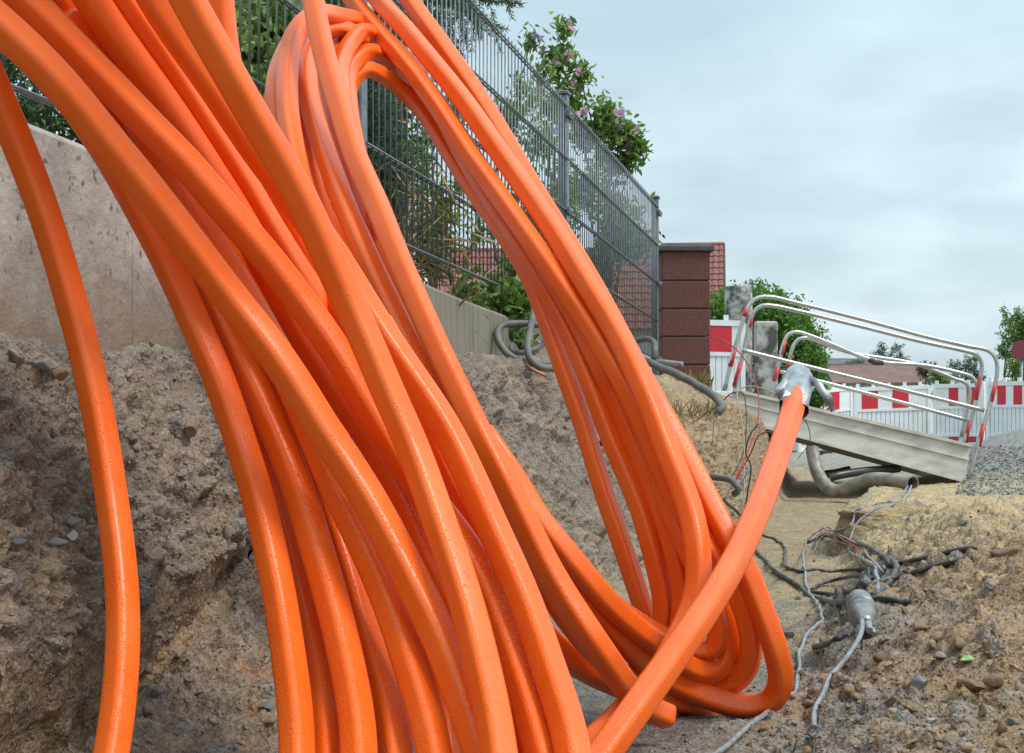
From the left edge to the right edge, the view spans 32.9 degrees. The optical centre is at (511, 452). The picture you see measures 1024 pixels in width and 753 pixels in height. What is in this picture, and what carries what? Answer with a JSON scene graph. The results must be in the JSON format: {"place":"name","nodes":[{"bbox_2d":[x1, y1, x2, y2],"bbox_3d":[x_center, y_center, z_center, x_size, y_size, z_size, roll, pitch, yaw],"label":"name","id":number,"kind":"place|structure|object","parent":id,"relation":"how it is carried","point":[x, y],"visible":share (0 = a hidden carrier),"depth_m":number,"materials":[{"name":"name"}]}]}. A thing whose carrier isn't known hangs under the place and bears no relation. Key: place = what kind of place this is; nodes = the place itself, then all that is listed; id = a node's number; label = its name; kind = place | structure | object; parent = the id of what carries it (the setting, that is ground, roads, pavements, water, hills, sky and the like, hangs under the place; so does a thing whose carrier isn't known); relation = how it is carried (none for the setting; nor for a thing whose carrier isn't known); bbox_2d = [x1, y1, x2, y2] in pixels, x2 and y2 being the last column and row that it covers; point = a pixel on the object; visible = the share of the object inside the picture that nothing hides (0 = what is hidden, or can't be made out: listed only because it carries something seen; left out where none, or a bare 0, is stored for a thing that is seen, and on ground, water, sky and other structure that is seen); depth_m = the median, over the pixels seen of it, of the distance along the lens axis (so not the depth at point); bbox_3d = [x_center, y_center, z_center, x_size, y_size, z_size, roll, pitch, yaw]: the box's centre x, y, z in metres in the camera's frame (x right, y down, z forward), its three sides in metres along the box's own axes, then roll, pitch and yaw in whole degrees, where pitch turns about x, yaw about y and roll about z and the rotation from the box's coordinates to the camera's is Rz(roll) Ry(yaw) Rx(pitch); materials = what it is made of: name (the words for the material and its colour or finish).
{"place":"outdoors","nodes":[
{"label":"outdoors","id":0,"kind":"place"},
{"bbox_2d":[0,299,1023,752],"bbox_3d":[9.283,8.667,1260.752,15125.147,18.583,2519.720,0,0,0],"label":"ground","id":1,"kind":"structure","parent":0,"point":[928,511],"depth_m":2.70,"materials":[{"name":"soil"}]},
{"bbox_2d":[8,349,22,364],"bbox_3d":[-0.676,-0.131,2.360,0.021,0.021,0.034,0,0,0],"label":"stone","id":2,"kind":"object","parent":1,"relation":"on","point":[15,356],"visible":1,"depth_m":2.35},
{"bbox_2d":[11,538,26,543],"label":"stone","id":3,"kind":"object","parent":1,"relation":"on","point":[21,541],"visible":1,"depth_m":2.15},
{"bbox_2d":[26,366,40,388],"bbox_3d":[-0.661,-0.105,2.397,0.020,0.034,0.026,0,0,0],"label":"earth clod","id":4,"kind":"object","parent":1,"relation":"on","point":[33,374],"visible":1,"depth_m":2.39,"materials":[{"name":"stone"}]},
{"bbox_2d":[0,51,82,144],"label":"shrub","id":5,"kind":"object","parent":1,"relation":"on","point":[34,110],"visible":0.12,"depth_m":3.49,"materials":[{"name":"green plant"}]},
{"bbox_2d":[33,358,58,370],"bbox_3d":[-0.648,-0.123,2.402,0.033,0.019,0.034,0,0,26],"label":"stone","id":6,"kind":"object","parent":1,"relation":"on","point":[47,364],"visible":1,"depth_m":2.39,"materials":[{"name":"stone"}]},
{"bbox_2d":[47,537,68,546],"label":"stone","id":7,"kind":"object","parent":1,"relation":"on","point":[57,541],"visible":1,"depth_m":2.23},
{"bbox_2d":[51,366,68,380],"bbox_3d":[-0.635,-0.111,2.432,0.016,0.022,0.028,0,0,22],"label":"earth clod","id":8,"kind":"object","parent":1,"relation":"on","point":[59,373],"visible":0.93,"depth_m":2.43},
{"bbox_2d":[0,59,139,752],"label":"orange duct","id":9,"kind":"object","parent":1,"relation":"on","point":[119,691],"visible":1,"depth_m":2.06,"materials":[{"name":"plastic"}]},
{"bbox_2d":[66,530,77,540],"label":"stone","id":10,"kind":"object","parent":1,"relation":"on","point":[72,535],"visible":1,"depth_m":2.28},
{"bbox_2d":[132,443,141,450],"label":"stone","id":11,"kind":"object","parent":1,"relation":"on","point":[137,447],"visible":1,"depth_m":2.57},
{"bbox_2d":[142,705,153,716],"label":"earth clod","id":12,"kind":"object","parent":1,"relation":"on","point":[147,710],"visible":1,"depth_m":2.36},
{"bbox_2d":[151,685,166,696],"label":"stone","id":13,"kind":"object","parent":1,"relation":"on","point":[157,690],"visible":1,"depth_m":2.43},
{"bbox_2d":[184,424,196,437],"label":"earth clod","id":14,"kind":"object","parent":1,"relation":"on","point":[190,430],"visible":1,"depth_m":2.71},
{"bbox_2d":[258,699,274,710],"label":"stone","id":15,"kind":"object","parent":1,"relation":"on","point":[268,704],"visible":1,"depth_m":2.50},
{"bbox_2d":[234,0,303,99],"bbox_3d":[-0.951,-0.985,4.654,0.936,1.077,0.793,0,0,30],"label":"shrub","id":16,"kind":"object","parent":1,"relation":"on","point":[244,40],"visible":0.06,"depth_m":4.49,"materials":[{"name":"green plant"}]},
{"bbox_2d":[263,718,274,723],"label":"earth clod","id":17,"kind":"object","parent":1,"relation":"on","point":[270,721],"visible":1,"depth_m":2.47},
{"bbox_2d":[0,124,548,356],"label":"retaining wall","id":18,"kind":"structure","parent":1,"relation":"on","point":[127,300],"depth_m":2.71,"materials":[{"name":"concrete"}]},
{"bbox_2d":[2,0,661,375],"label":"fence","id":19,"kind":"object","parent":18,"relation":"on","point":[565,112],"visible":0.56,"depth_m":6.36,"materials":[{"name":"metal"}]},
{"bbox_2d":[524,306,553,371],"bbox_3d":[0.122,-0.385,5.446,0.172,0.277,0.358,0,0,0],"label":"black hose","id":20,"kind":"object","parent":19,"relation":"hanging from","point":[533,362],"visible":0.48,"depth_m":5.29,"materials":[{"name":"plastic"}]},
{"bbox_2d":[635,336,657,359],"bbox_3d":[0.611,-0.517,8.451,0.060,0.148,0.366,0,0,-29],"label":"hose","id":21,"kind":"object","parent":19,"relation":"attached to","point":[652,341],"visible":0.52,"depth_m":8.34,"materials":[{"name":"plastic"}]},
{"bbox_2d":[443,254,539,355],"bbox_3d":[-0.015,-0.508,5.715,0.315,0.406,0.494,0,0,20],"label":"shrub","id":22,"kind":"object","parent":18,"relation":"on","point":[508,303],"visible":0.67,"depth_m":5.66,"materials":[{"name":"green plant"}]},
{"bbox_2d":[0,0,591,752],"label":"duct coil","id":23,"kind":"object","parent":1,"relation":"on","point":[404,604],"visible":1,"depth_m":2.06,"materials":[{"name":"plastic"}]},
{"bbox_2d":[251,0,470,213],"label":"shrub","id":24,"kind":"object","parent":1,"relation":"on","point":[335,2],"visible":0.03,"depth_m":5.77,"materials":[{"name":"green plant"}]},
{"bbox_2d":[0,338,762,752],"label":"soil crumbs","id":25,"kind":"object","parent":1,"relation":"on","point":[146,556],"visible":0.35,"depth_m":2.48,"materials":[{"name":"soil"}]},
{"bbox_2d":[368,62,461,281],"bbox_3d":[-0.359,-0.881,5.735,0.440,0.875,0.783,0,0,0],"label":"conifer","id":26,"kind":"object","parent":1,"relation":"on","point":[387,147],"visible":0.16,"depth_m":5.51,"materials":[{"name":"green plant"}]},
{"bbox_2d":[375,120,508,349],"bbox_3d":[-0.248,-0.615,4.975,0.553,0.632,0.637,0,0,0],"label":"shrub","id":27,"kind":"object","parent":1,"relation":"on","point":[420,264],"visible":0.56,"depth_m":5.03,"materials":[{"name":"green plant"}]},
{"bbox_2d":[392,91,493,294],"bbox_3d":[-0.273,-0.950,6.690,0.408,1.013,0.795,0,0,8],"label":"shrub","id":28,"kind":"object","parent":1,"relation":"on","point":[434,189],"visible":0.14,"depth_m":6.59,"materials":[{"name":"green plant"}]},
{"bbox_2d":[371,0,527,208],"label":"spruce tree","id":29,"kind":"object","parent":1,"relation":"on","point":[510,3],"visible":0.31,"depth_m":7.81,"materials":[{"name":"green plant"}]},
{"bbox_2d":[493,320,550,366],"bbox_3d":[0.107,-0.340,5.387,0.328,0.156,0.124,0,0,-24],"label":"black hose","id":30,"kind":"object","parent":1,"relation":"on","point":[500,344],"visible":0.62,"depth_m":5.35,"materials":[{"name":"plastic"}]},
{"bbox_2d":[508,340,544,354],"bbox_3d":[0.061,-0.336,5.432,0.183,0.066,0.046,0,0,-41],"label":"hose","id":31,"kind":"object","parent":1,"relation":"on","point":[535,348],"visible":0.7,"depth_m":5.40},
{"bbox_2d":[264,0,793,741],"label":"duct coil","id":32,"kind":"object","parent":1,"relation":"on","point":[322,62],"visible":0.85,"depth_m":2.92,"materials":[{"name":"plastic"}]},
{"bbox_2d":[524,362,546,377],"bbox_3d":[0.064,-0.250,5.214,0.087,0.049,0.035,0,0,38],"label":"copper strip","id":33,"kind":"object","parent":1,"relation":"on","point":[534,370],"visible":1,"depth_m":5.20,"materials":[{"name":"brown"}]},
{"bbox_2d":[492,21,587,315],"bbox_3d":[0.104,-1.237,8.400,0.410,1.581,0.760,0,0,24],"label":"flowering shrub","id":34,"kind":"object","parent":1,"relation":"on","point":[529,44],"visible":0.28,"depth_m":8.23,"materials":[{"name":"green plant"}]},
{"bbox_2d":[438,247,651,370],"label":"house","id":35,"kind":"structure","parent":1,"relation":"on","point":[444,288],"depth_m":59.11,"materials":[{"name":"red tile"}]},
{"bbox_2d":[532,11,654,299],"bbox_3d":[0.450,-1.367,9.288,0.689,1.841,0.947,0,0,0],"label":"flowering shrub","id":36,"kind":"object","parent":1,"relation":"on","point":[621,133],"visible":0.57,"depth_m":9.05,"materials":[{"name":"green plant"}]},
{"bbox_2d":[534,220,665,289],"bbox_3d":[0.461,-1.035,11.838,1.351,1.184,0.877,0,0,-43],"label":"shrub","id":37,"kind":"object","parent":1,"relation":"on","point":[663,236],"visible":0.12,"depth_m":11.88,"materials":[{"name":"green plant"}]},
{"bbox_2d":[655,359,683,366],"bbox_3d":[0.730,-0.447,8.550,0.239,0.048,0.024,0,0,25],"label":"grey pipe stub","id":38,"kind":"object","parent":1,"relation":"on","point":[671,362],"visible":0.52,"depth_m":8.52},
{"bbox_2d":[643,355,725,415],"bbox_3d":[0.735,-0.322,7.903,0.081,0.322,0.744,0,0,-33],"label":"black hose","id":39,"kind":"object","parent":1,"relation":"on","point":[716,398],"visible":0.73,"depth_m":7.81,"materials":[{"name":"plastic"}]},
{"bbox_2d":[659,244,713,386],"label":"block pillar","id":40,"kind":"structure","parent":1,"relation":"on","point":[684,303],"depth_m":9.71,"materials":[{"name":"brown"}]},
{"bbox_2d":[663,242,725,317],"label":"house","id":41,"kind":"structure","parent":1,"relation":"on","point":[717,266],"depth_m":83.10,"materials":[{"name":"red tile"}]},
{"bbox_2d":[672,368,727,421],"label":"grass","id":42,"kind":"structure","parent":1,"relation":"on","point":[705,377],"depth_m":8.24,"materials":[{"name":"plant"}]},
{"bbox_2d":[590,363,835,752],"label":"orange duct","id":43,"kind":"object","parent":1,"relation":"on","point":[629,718],"visible":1,"depth_m":2.54,"materials":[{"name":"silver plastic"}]},
{"bbox_2d":[708,472,741,496],"bbox_3d":[0.792,0.108,6.782,0.040,0.127,0.286,0,0,-35],"label":"grey hose","id":44,"kind":"object","parent":1,"relation":"on","point":[735,484],"visible":0.6,"depth_m":6.70,"materials":[{"name":"plastic"}]},
{"bbox_2d":[709,315,745,396],"bbox_3d":[2.218,-0.923,18.350,0.478,1.084,0.772,0,0,-22],"label":"traffic barrier","id":45,"kind":"object","parent":1,"relation":"on","point":[726,329],"visible":0.34,"depth_m":18.34,"materials":[{"name":"white plastic"}]},
{"bbox_2d":[705,336,759,486],"bbox_3d":[1.015,-0.213,7.900,0.188,0.715,1.202,0,0,0],"label":"thin wire","id":46,"kind":"object","parent":1,"relation":"on","point":[758,400],"visible":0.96,"depth_m":7.76,"materials":[{"name":"red"}]},
{"bbox_2d":[723,391,746,476],"bbox_3d":[1.013,-0.085,7.802,0.113,0.400,0.409,0,0,0],"label":"thin wire","id":47,"kind":"object","parent":1,"relation":"on","point":[746,427],"visible":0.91,"depth_m":7.81,"materials":[{"name":"grey"}]},
{"bbox_2d":[725,285,751,391],"bbox_3d":[2.455,-1.112,18.800,0.296,1.382,0.296,0,0,0],"label":"concrete post","id":48,"kind":"object","parent":1,"relation":"on","point":[738,298],"visible":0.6,"depth_m":18.68,"materials":[{"name":"concrete"}]},
{"bbox_2d":[730,469,748,488],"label":"thin wire","id":49,"kind":"object","parent":1,"relation":"on","point":[742,479],"visible":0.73,"depth_m":7.00,"materials":[{"name":"blue"}]},
{"bbox_2d":[745,424,758,504],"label":"thin wire","id":50,"kind":"object","parent":1,"relation":"on","point":[749,463],"visible":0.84,"depth_m":7.40,"materials":[{"name":"grey"}]},
{"bbox_2d":[736,431,772,479],"bbox_3d":[1.029,0.018,7.163,0.069,0.213,0.329,0,0,-23],"label":"thin wire","id":51,"kind":"object","parent":1,"relation":"on","point":[752,450],"visible":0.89,"depth_m":7.28,"materials":[{"name":"red"}]},
{"bbox_2d":[736,385,775,513],"bbox_3d":[1.048,0.008,7.837,0.172,0.638,0.472,0,0,29],"label":"thin wire","id":52,"kind":"object","parent":1,"relation":"on","point":[743,434],"visible":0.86,"depth_m":7.78,"materials":[{"name":"beige"}]},
{"bbox_2d":[754,321,777,398],"bbox_3d":[2.106,-0.707,14.400,0.185,0.768,0.100,0,0,-4],"label":"concrete post","id":53,"kind":"object","parent":1,"relation":"on","point":[765,337],"visible":0.54,"depth_m":14.35,"materials":[{"name":"concrete"}]},
{"bbox_2d":[709,277,832,409],"bbox_3d":[2.913,-1.193,20.012,1.570,1.664,1.305,0,0,0],"label":"hedge","id":54,"kind":"object","parent":1,"relation":"on","point":[809,352],"visible":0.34,"depth_m":19.73,"materials":[{"name":"green plant"}]},
{"bbox_2d":[783,631,793,637],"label":"black cable","id":55,"kind":"object","parent":1,"relation":"on","point":[790,634],"visible":0.46,"depth_m":3.82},
{"bbox_2d":[793,728,798,751],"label":"twig","id":56,"kind":"object","parent":1,"relation":"on","point":[796,741],"visible":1,"depth_m":2.53,"materials":[{"name":"brown"}]},
{"bbox_2d":[797,419,810,459],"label":"thin wire","id":57,"kind":"object","parent":1,"relation":"on","point":[809,441],"visible":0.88,"depth_m":4.49,"materials":[{"name":"grey"}]},
{"bbox_2d":[801,699,814,706],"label":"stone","id":58,"kind":"object","parent":1,"relation":"on","point":[807,703],"visible":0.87,"depth_m":2.89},
{"bbox_2d":[711,485,907,752],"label":"light cable","id":59,"kind":"object","parent":1,"relation":"on","point":[732,740],"visible":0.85,"depth_m":3.60,"materials":[{"name":"plastic"}]},
{"bbox_2d":[722,498,899,605],"bbox_3d":[1.072,0.337,6.534,0.535,0.222,5.665,0,0,7],"label":"black cable","id":60,"kind":"object","parent":1,"relation":"on","point":[889,582],"visible":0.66,"depth_m":5.53,"materials":[{"name":"rubber"}]},
{"bbox_2d":[792,383,852,454],"bbox_3d":[4.845,-0.505,26.850,1.184,1.161,0.750,0,0,-36],"label":"traffic barrier","id":61,"kind":"object","parent":1,"relation":"on","point":[843,400],"visible":0.12,"depth_m":27.02,"materials":[{"name":"white plastic"}]},
{"bbox_2d":[793,358,870,449],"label":"house","id":62,"kind":"structure","parent":1,"relation":"on","point":[836,360],"depth_m":107.75,"materials":[{"name":"brown"}]},
{"bbox_2d":[812,623,854,649],"bbox_3d":[0.631,0.368,3.417,0.088,0.060,0.293,0,0,12],"label":"black cable","id":63,"kind":"object","parent":1,"relation":"on","point":[841,636],"visible":0.78,"depth_m":3.35,"materials":[{"name":"rubber"}]},
{"bbox_2d":[824,466,850,477],"bbox_3d":[2.516,0.148,13.415,0.223,0.093,0.078,0,0,-14],"label":"black pipe","id":64,"kind":"object","parent":1,"relation":"on","point":[827,472],"visible":0.38,"depth_m":13.39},
{"bbox_2d":[811,618,864,729],"bbox_3d":[0.549,0.368,2.966,0.040,0.118,0.617,0,0,19],"label":"light cable","id":65,"kind":"object","parent":1,"relation":"on","point":[838,667],"visible":0.93,"depth_m":3.06,"materials":[{"name":"plastic"}]},
{"bbox_2d":[810,567,874,589],"bbox_3d":[0.945,0.360,4.851,0.125,0.158,1.586,0,0,5],"label":"black cable","id":66,"kind":"object","parent":1,"relation":"on","point":[858,575],"visible":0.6,"depth_m":5.50,"materials":[{"name":"rubber"}]},
{"bbox_2d":[806,527,884,565],"bbox_3d":[1.270,0.355,6.808,0.147,0.166,5.260,0,0,8],"label":"thin wire","id":67,"kind":"object","parent":1,"relation":"on","point":[843,540],"visible":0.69,"depth_m":7.12,"materials":[{"name":"red"}]},
{"bbox_2d":[809,529,885,568],"bbox_3d":[1.268,0.354,6.664,0.144,0.178,5.309,0,0,8],"label":"thin wire","id":68,"kind":"object","parent":1,"relation":"on","point":[884,567],"visible":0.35,"depth_m":7.11,"materials":[{"name":"beige"}]},
{"bbox_2d":[814,536,883,572],"bbox_3d":[1.242,0.347,6.460,0.140,0.178,4.906,0,0,8],"label":"thin wire","id":69,"kind":"object","parent":1,"relation":"on","point":[874,562],"visible":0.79,"depth_m":4.69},
{"bbox_2d":[811,532,886,569],"bbox_3d":[1.259,0.356,6.553,0.136,0.176,5.088,0,0,7],"label":"thin wire","id":70,"kind":"object","parent":1,"relation":"on","point":[840,538],"visible":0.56,"depth_m":7.99,"materials":[{"name":"grey"}]},
{"bbox_2d":[845,687,856,696],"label":"stone","id":71,"kind":"object","parent":1,"relation":"on","point":[849,691],"visible":0.65,"depth_m":2.81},
{"bbox_2d":[843,357,868,363],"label":"tree","id":72,"kind":"object","parent":1,"relation":"on","point":[854,361],"visible":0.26,"depth_m":99.75,"materials":[{"name":"green plant"}]},
{"bbox_2d":[722,294,999,481],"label":"footbridge ramp","id":73,"kind":"structure","parent":1,"relation":"on","point":[915,452],"depth_m":13.18,"materials":[{"name":"metal"}]},
{"bbox_2d":[845,589,877,636],"bbox_3d":[0.675,0.306,3.337,0.063,0.078,0.205,0,0,0],"label":"cable joint","id":74,"kind":"object","parent":1,"relation":"on","point":[860,603],"visible":0.88,"depth_m":3.30,"materials":[{"name":"metal"}]},
{"bbox_2d":[806,446,918,497],"bbox_3d":[2.456,0.134,12.241,0.152,0.373,0.990,0,0,-39],"label":"conduit pipe","id":75,"kind":"object","parent":1,"relation":"on","point":[825,484],"visible":0.97,"depth_m":12.27,"materials":[{"name":"plastic"}]},
{"bbox_2d":[828,465,900,481],"bbox_3d":[2.671,0.153,13.133,0.677,0.131,0.089,0,0,-28],"label":"black pipe","id":76,"kind":"object","parent":1,"relation":"on","point":[843,474],"visible":0.84,"depth_m":13.07,"materials":[{"name":"plastic"}]},
{"bbox_2d":[762,533,977,572],"bbox_3d":[1.091,0.322,6.697,0.235,0.239,5.727,0,0,3],"label":"black cable","id":77,"kind":"object","parent":1,"relation":"on","point":[924,557],"visible":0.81,"depth_m":5.75,"materials":[{"name":"rubber"}]},
{"bbox_2d":[823,364,930,415],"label":"house","id":78,"kind":"structure","parent":1,"relation":"on","point":[894,375],"depth_m":86.10,"materials":[{"name":"brown tile"}]},
{"bbox_2d":[847,485,911,589],"bbox_3d":[1.779,0.298,8.316,0.222,0.199,9.279,0,0,14],"label":"light cable","id":79,"kind":"object","parent":1,"relation":"on","point":[873,565],"visible":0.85,"depth_m":7.02,"materials":[{"name":"plastic"}]},
{"bbox_2d":[742,488,1023,752],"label":"soil crumbs","id":80,"kind":"object","parent":1,"relation":"on","point":[952,737],"visible":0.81,"depth_m":2.64,"materials":[{"name":"soil"}]},
{"bbox_2d":[878,638,888,641],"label":"stone","id":81,"kind":"object","parent":1,"relation":"on","point":[882,640],"visible":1,"depth_m":3.11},
{"bbox_2d":[743,492,1023,752],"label":"soil crumbs","id":82,"kind":"object","parent":1,"relation":"on","point":[939,715],"visible":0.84,"depth_m":2.70,"materials":[{"name":"soil"}]},
{"bbox_2d":[807,555,972,596],"bbox_3d":[0.891,0.334,4.630,0.246,0.218,1.652,0,0,0],"label":"black cable","id":83,"kind":"object","parent":1,"relation":"on","point":[864,583],"visible":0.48,"depth_m":3.88,"materials":[{"name":"rubber"}]},
{"bbox_2d":[870,341,910,360],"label":"tree","id":84,"kind":"object","parent":1,"relation":"on","point":[881,351],"visible":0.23,"depth_m":94.79,"materials":[{"name":"green plant"}]},
{"bbox_2d":[871,595,911,604],"bbox_3d":[0.794,0.309,3.648,0.017,0.016,0.107,0,0,-38],"label":"black cable","id":85,"kind":"object","parent":1,"relation":"on","point":[896,600],"visible":0.9,"depth_m":3.63,"materials":[{"name":"rubber"}]},
{"bbox_2d":[854,382,930,434],"bbox_3d":[5.831,-0.540,26.600,1.171,1.105,0.750,0,0,0],"label":"traffic barrier","id":86,"kind":"object","parent":1,"relation":"on","point":[866,407],"visible":0.38,"depth_m":26.59,"materials":[{"name":"white plastic"}]},
{"bbox_2d":[910,674,927,690],"bbox_3d":[0.629,0.355,2.674,0.025,0.029,0.024,0,0,28],"label":"stone","id":87,"kind":"object","parent":1,"relation":"on","point":[918,681],"visible":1,"depth_m":2.67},
{"bbox_2d":[912,622,928,631],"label":"stone","id":88,"kind":"object","parent":1,"relation":"on","point":[916,626],"visible":0.98,"depth_m":3.09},
{"bbox_2d":[915,360,936,401],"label":"tree","id":89,"kind":"object","parent":1,"relation":"on","point":[924,372],"visible":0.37,"depth_m":79.63,"materials":[{"name":"green plant"}]},
{"bbox_2d":[926,717,934,722],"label":"stone","id":90,"kind":"object","parent":1,"relation":"on","point":[930,720],"visible":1,"depth_m":2.45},
{"bbox_2d":[933,651,946,658],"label":"stone","id":91,"kind":"object","parent":1,"relation":"on","point":[939,654],"visible":1,"depth_m":2.78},
{"bbox_2d":[928,370,955,434],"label":"tree","id":92,"kind":"object","parent":1,"relation":"on","point":[941,379],"visible":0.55,"depth_m":59.68,"materials":[{"name":"green plant"}]},
{"bbox_2d":[933,380,984,443],"bbox_3d":[6.747,-0.563,26.200,0.786,1.077,0.750,0,0,30],"label":"traffic barrier","id":93,"kind":"object","parent":1,"relation":"on","point":[946,427],"visible":0.63,"depth_m":26.22,"materials":[{"name":"white plastic"}]},
{"bbox_2d":[953,637,965,649],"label":"stone","id":94,"kind":"object","parent":1,"relation":"on","point":[959,643],"visible":0.98,"depth_m":2.82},
{"bbox_2d":[958,520,967,525],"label":"stone","id":95,"kind":"object","parent":1,"relation":"on","point":[963,523],"visible":0.69,"depth_m":5.26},
{"bbox_2d":[946,352,986,438],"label":"tree","id":96,"kind":"object","parent":1,"relation":"on","point":[973,370],"visible":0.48,"depth_m":89.91,"materials":[{"name":"green plant"}]},
{"bbox_2d":[960,655,974,661],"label":"painted stone","id":97,"kind":"object","parent":1,"relation":"on","point":[966,658],"visible":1,"depth_m":2.76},
{"bbox_2d":[956,678,985,691],"bbox_3d":[0.695,0.351,2.627,0.042,0.022,0.036,0,0,0],"label":"stone","id":98,"kind":"object","parent":1,"relation":"on","point":[972,685],"visible":0.89,"depth_m":2.62,"materials":[{"name":"stone"}]},
{"bbox_2d":[985,582,995,588],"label":"stone","id":99,"kind":"object","parent":1,"relation":"on","point":[990,585],"visible":1,"depth_m":3.28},
{"bbox_2d":[983,674,1003,686],"bbox_3d":[0.717,0.337,2.578,0.033,0.019,0.035,0,0,0],"label":"stone","id":100,"kind":"object","parent":1,"relation":"on","point":[994,680],"visible":1,"depth_m":2.56,"materials":[{"name":"stone"}]},
{"bbox_2d":[989,546,1019,556],"bbox_3d":[1.072,0.216,3.774,0.067,0.030,0.038,0,0,31],"label":"earth clod","id":101,"kind":"object","parent":1,"relation":"on","point":[1009,551],"visible":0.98,"depth_m":3.76,"materials":[{"name":"soil"}]},
{"bbox_2d":[986,377,1023,438],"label":"traffic barrier","id":102,"kind":"object","parent":1,"relation":"on","point":[1006,414],"visible":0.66,"depth_m":25.15,"materials":[{"name":"white plastic"}]},
{"bbox_2d":[994,305,1023,380],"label":"tree","id":103,"kind":"object","parent":1,"relation":"on","point":[1012,366],"visible":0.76,"depth_m":44.96,"materials":[{"name":"green plant"}]},
{"bbox_2d":[1007,718,1019,725],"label":"stone","id":104,"kind":"object","parent":1,"relation":"on","point":[1012,722],"visible":0.88,"depth_m":2.37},
{"bbox_2d":[1011,340,1023,380],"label":"round sign","id":105,"kind":"object","parent":1,"relation":"on","point":[1017,349],"visible":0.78,"depth_m":30.00,"materials":[{"name":"metal"}]},
{"bbox_2d":[14,0,1023,434],"label":"sky","id":106,"kind":"structure","parent":0,"point":[862,158],"materials":[{"name":"white"}]},
{"bbox_2d":[956,445,1023,495],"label":"gravel","id":107,"kind":"structure","parent":0,"point":[991,485],"depth_m":13.28,"materials":[{"name":"gravel"}]}
]}

